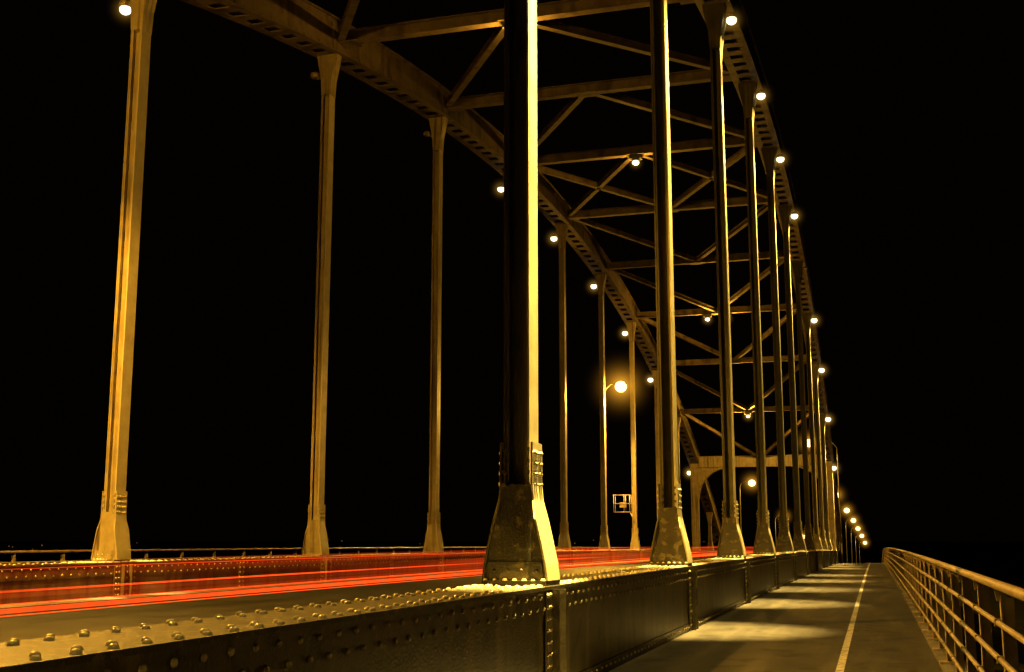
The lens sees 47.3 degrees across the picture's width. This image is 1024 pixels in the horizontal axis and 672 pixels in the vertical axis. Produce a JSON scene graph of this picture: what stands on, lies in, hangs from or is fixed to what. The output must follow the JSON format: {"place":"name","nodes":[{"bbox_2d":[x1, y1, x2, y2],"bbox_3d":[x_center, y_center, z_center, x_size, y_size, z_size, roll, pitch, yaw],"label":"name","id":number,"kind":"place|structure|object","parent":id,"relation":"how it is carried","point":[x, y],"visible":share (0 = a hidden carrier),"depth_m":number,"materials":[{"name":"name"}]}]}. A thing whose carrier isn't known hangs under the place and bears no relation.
{"place":"outdoors","nodes":[
{"label":"outdoors","id":0,"kind":"place"},
{"bbox_2d":[0,563,648,642],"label":"road","id":1,"kind":"structure","parent":0,"point":[26,626],"depth_m":20.52,"materials":[{"name":"grey asphalt"}]},
{"bbox_2d":[0,558,710,615],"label":"kerb","id":2,"kind":"structure","parent":1,"relation":"on","point":[23,608],"depth_m":24.36,"materials":[{"name":"concrete"}]},
{"bbox_2d":[839,508,849,549],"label":"street lamp","id":3,"kind":"object","parent":1,"relation":"on","point":[846,510],"visible":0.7,"depth_m":174.86,"materials":[{"name":"paint"}]},
{"bbox_2d":[845,518,855,562],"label":"street lamp","id":4,"kind":"object","parent":1,"relation":"on","point":[853,520],"visible":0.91,"depth_m":195.29,"materials":[{"name":"metal"}]},
{"bbox_2d":[850,527,859,562],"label":"street lamp","id":5,"kind":"object","parent":1,"relation":"on","point":[857,528],"visible":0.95,"depth_m":215.74,"materials":[{"name":"paint"}]},
{"bbox_2d":[0,541,1023,670],"bbox_3d":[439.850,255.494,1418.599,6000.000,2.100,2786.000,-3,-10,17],"label":"ground","id":6,"kind":"structure","parent":0,"point":[1002,561],"depth_m":903.19,"materials":[{"name":"black plant"}]},
{"bbox_2d":[855,534,863,562],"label":"street lamp","id":7,"kind":"object","parent":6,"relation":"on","point":[861,535],"visible":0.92,"depth_m":238.04,"materials":[{"name":"paint"}]},
{"bbox_2d":[0,0,1023,541],"label":"sky","id":8,"kind":"structure","parent":0,"point":[901,122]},
{"bbox_2d":[739,480,754,533],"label":"street lamp","id":9,"kind":"object","parent":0,"point":[751,482],"visible":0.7,"depth_m":134.68,"materials":[{"name":"paint"}]},
{"bbox_2d":[607,563,942,671],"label":"cycle path","id":10,"kind":"structure","parent":0,"point":[801,624],"depth_m":17.95,"materials":[{"name":"grey asphalt"}]},
{"bbox_2d":[835,563,869,671],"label":"path line marking","id":11,"kind":"object","parent":10,"relation":"on","point":[840,667],"visible":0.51,"depth_m":17.90,"materials":[{"name":"white paint"}]},
{"bbox_2d":[884,564,966,671],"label":"kerb","id":12,"kind":"structure","parent":10,"relation":"on","point":[939,655],"depth_m":16.23,"materials":[{"name":"concrete"}]},
{"bbox_2d":[882,548,1023,671],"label":"bridge railing","id":13,"kind":"object","parent":12,"relation":"on","point":[923,581],"visible":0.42,"depth_m":11.66,"materials":[{"name":"metal"}]},
{"bbox_2d":[951,601,1023,662],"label":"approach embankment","id":14,"kind":"structure","parent":0,"point":[997,640],"depth_m":105.05,"materials":[{"name":"plant"}]},
{"label":"river water","id":15,"kind":"structure","parent":0,"visible":0},
{"bbox_2d":[0,0,966,671],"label":"steel arch bridge","id":16,"kind":"structure","parent":15,"relation":"in","point":[524,606],"depth_m":24.54,"materials":[{"name":"steel"},{"name":"paint"}]},
{"bbox_2d":[118,0,130,14],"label":"hanger lamp","id":17,"kind":"object","parent":16,"relation":"hanging from","point":[124,7],"visible":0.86,"depth_m":24.46,"materials":[{"name":"glass"}]},
{"bbox_2d":[310,72,320,79],"bbox_3d":[-5.460,-1.919,32.246,0.539,11.256,0.290,5,-11,-28],"label":"hanger lamp","id":18,"kind":"object","parent":16,"relation":"hanging from","point":[315,75],"visible":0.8,"depth_m":33.03,"materials":[{"name":"metal"}]},
{"bbox_2d":[0,547,650,563],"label":"bridge railing","id":19,"kind":"object","parent":16,"relation":"attached to","point":[13,559],"visible":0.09,"depth_m":32.98,"materials":[{"name":"brown metal"}]},
{"bbox_2d":[423,131,431,137],"bbox_3d":[-2.909,-1.112,40.589,0.539,12.500,0.290,5,-11,-28],"label":"hanger lamp","id":20,"kind":"object","parent":16,"relation":"hanging from","point":[427,134],"visible":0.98,"depth_m":41.50,"materials":[{"name":"metal"}]},
{"bbox_2d":[498,184,503,191],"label":"hanger lamp","id":21,"kind":"object","parent":16,"relation":"hanging from","point":[500,187],"visible":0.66,"depth_m":49.80,"materials":[{"name":"glass"}]},
{"bbox_2d":[551,234,557,240],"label":"hanger lamp","id":22,"kind":"object","parent":16,"relation":"hanging from","point":[554,237],"visible":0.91,"depth_m":58.04,"materials":[{"name":"glass"}]},
{"bbox_2d":[591,283,597,289],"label":"hanger lamp","id":23,"kind":"object","parent":16,"relation":"hanging from","point":[593,285],"visible":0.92,"depth_m":66.17,"materials":[{"name":"glass"}]},
{"bbox_2d":[605,381,626,391],"bbox_3d":[6.040,2.780,64.872,6.400,6.400,6.400,-3,-10,17],"label":"street lamp","id":24,"kind":"object","parent":16,"relation":"on","point":[620,386],"visible":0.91,"depth_m":64.66,"materials":[{"name":"glass"}]},
{"bbox_2d":[613,494,634,523],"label":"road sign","id":25,"kind":"object","parent":16,"relation":"attached to","point":[623,504],"visible":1,"depth_m":72.40,"materials":[{"name":"yellow metal"}]},
{"bbox_2d":[622,330,628,335],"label":"hanger lamp","id":26,"kind":"object","parent":16,"relation":"hanging from","point":[624,332],"visible":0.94,"depth_m":74.20,"materials":[{"name":"glass"}]},
{"bbox_2d":[629,154,641,164],"bbox_3d":[5.113,-7.167,48.328,1.342,1.342,1.342,-3,-10,17],"label":"overhead lamp","id":27,"kind":"object","parent":16,"relation":"hanging from","point":[635,159],"visible":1,"depth_m":48.24,"materials":[{"name":"glass"}]},
{"bbox_2d":[703,314,711,320],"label":"overhead lamp","id":28,"kind":"object","parent":16,"relation":"attached to","point":[707,317],"visible":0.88,"depth_m":72.80,"materials":[{"name":"glass"}]},
{"bbox_2d":[722,12,736,50],"bbox_3d":[5.592,-2.860,28.892,1.454,11.973,1.454,-3,-10,17],"label":"hanger lamp","id":29,"kind":"object","parent":16,"relation":"hanging from","point":[731,18],"visible":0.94,"depth_m":29.72,"materials":[{"name":"glass"}]},
{"bbox_2d":[753,89,764,127],"bbox_3d":[8.143,-2.088,37.242,1.594,13.287,1.594,-3,-10,17],"label":"hanger lamp","id":30,"kind":"object","parent":16,"relation":"hanging from","point":[760,94],"visible":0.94,"depth_m":38.17,"materials":[{"name":"glass"}]},
{"bbox_2d":[774,154,783,177],"bbox_3d":[10.694,-1.009,45.538,1.734,13.979,1.734,-3,-10,17],"label":"hanger lamp","id":31,"kind":"object","parent":16,"relation":"hanging from","point":[780,158],"visible":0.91,"depth_m":46.50,"materials":[{"name":"glass"}]},
{"bbox_2d":[789,211,797,230],"bbox_3d":[13.245,0.377,53.782,1.874,14.049,1.874,-3,-10,17],"label":"hanger lamp","id":32,"kind":"object","parent":16,"relation":"hanging from","point":[794,214],"visible":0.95,"depth_m":54.73,"materials":[{"name":"glass"}]},
{"bbox_2d":[810,317,816,329],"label":"hanger lamp","id":33,"kind":"object","parent":16,"relation":"hanging from","point":[813,319],"visible":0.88,"depth_m":70.87,"materials":[{"name":"glass"}]},
{"bbox_2d":[818,367,824,376],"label":"hanger lamp","id":34,"kind":"object","parent":16,"relation":"hanging from","point":[821,370],"visible":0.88,"depth_m":78.81,"materials":[{"name":"glass"}]},
{"bbox_2d":[807,439,843,562],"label":"street lamp","id":35,"kind":"object","parent":16,"relation":"on","point":[808,442],"visible":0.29,"depth_m":110.75,"materials":[{"name":"metal"}]}
]}

